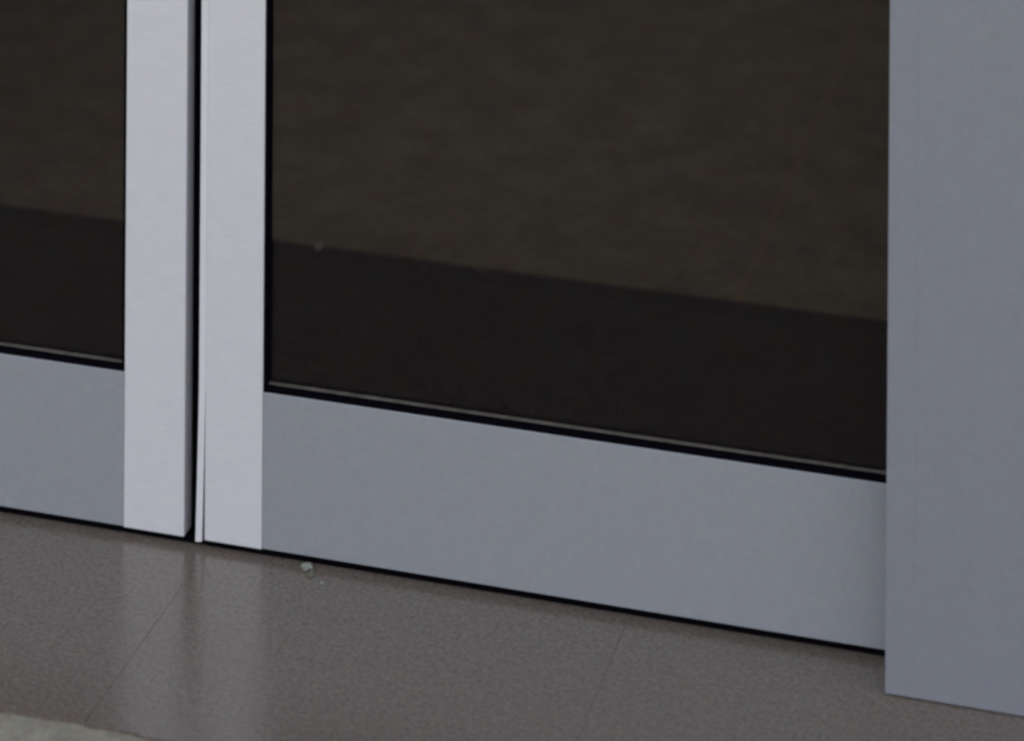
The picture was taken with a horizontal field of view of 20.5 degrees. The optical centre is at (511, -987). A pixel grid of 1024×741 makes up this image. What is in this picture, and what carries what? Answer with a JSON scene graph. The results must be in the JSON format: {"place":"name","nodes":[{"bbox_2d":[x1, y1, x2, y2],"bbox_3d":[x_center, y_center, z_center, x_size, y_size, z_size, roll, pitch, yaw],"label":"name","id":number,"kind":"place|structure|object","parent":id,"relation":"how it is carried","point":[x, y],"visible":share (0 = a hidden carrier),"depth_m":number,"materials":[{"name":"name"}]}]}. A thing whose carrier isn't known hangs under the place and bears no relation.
{"place":"outdoors","nodes":[
{"label":"outdoors","id":0,"kind":"place"},
{"bbox_2d":[0,713,146,740],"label":"pavement","id":1,"kind":"structure","parent":0,"point":[16,728],"depth_m":2.55,"materials":[{"name":"grey concrete"}]},
{"bbox_2d":[0,0,889,320],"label":"interior floor","id":2,"kind":"structure","parent":0,"point":[650,144],"depth_m":3.91,"materials":[{"name":"tile"}]},
{"bbox_2d":[0,512,1023,740],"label":"entrance paving","id":3,"kind":"structure","parent":0,"point":[236,645],"depth_m":2.65,"materials":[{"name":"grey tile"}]},
{"bbox_2d":[301,562,312,570],"bbox_3d":[-0.204,1.546,2.814,0.010,0.005,0.010,0,0,-31],"label":"crumb","id":4,"kind":"object","parent":3,"relation":"on","point":[306,566],"visible":1,"depth_m":2.81,"materials":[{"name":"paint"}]},
{"bbox_2d":[305,570,315,577],"bbox_3d":[-0.199,1.548,2.804,0.009,0.002,0.013,0,0,16],"label":"leaf scrap","id":5,"kind":"object","parent":3,"relation":"on","point":[310,573],"visible":1,"depth_m":2.80,"materials":[{"name":"beige plant"}]},
{"label":"ground","id":6,"kind":"structure","parent":0,"visible":0},
{"bbox_2d":[0,221,887,469],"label":"entrance mat","id":7,"kind":"object","parent":6,"relation":"on","point":[783,390],"visible":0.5,"depth_m":3.27,"materials":[{"name":"black carpet"}]},
{"bbox_2d":[0,204,887,339],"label":"floor trim","id":8,"kind":"structure","parent":6,"relation":"on","point":[754,312],"depth_m":3.44,"materials":[{"name":"black"}]},
{"bbox_2d":[315,242,323,249],"bbox_3d":[-0.242,1.542,3.536,0.010,0.007,0.013,0,0,16],"label":"crumb","id":9,"kind":"object","parent":8,"relation":"on","point":[318,245],"visible":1,"depth_m":3.54,"materials":[{"name":"grey"}]},
{"bbox_3d":[-0.262,-1.702,2.983,12.000,6.500,0.330,0,0,16],"label":"building wall","id":10,"kind":"object","parent":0,"visible":0},
{"bbox_2d":[885,0,1023,715],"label":"surround panel","id":11,"kind":"object","parent":10,"relation":"attached to","point":[955,520],"visible":1,"depth_m":2.59,"materials":[{"name":"grey metal"}]},
{"bbox_2d":[195,0,886,655],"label":"door leaf","id":12,"kind":"object","parent":11,"relation":"attached to","point":[777,546],"visible":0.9,"depth_m":2.78,"materials":[{"name":"metal"}]},
{"bbox_3d":[-1.395,0.365,3.121,0.813,2.350,0.044,0,0,16],"label":"surround panel","id":13,"kind":"object","parent":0,"visible":0},
{"bbox_2d":[0,0,200,543],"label":"door leaf","id":14,"kind":"object","parent":13,"relation":"attached to","point":[100,441],"visible":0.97,"depth_m":2.87,"materials":[{"name":"metal"}]}
]}

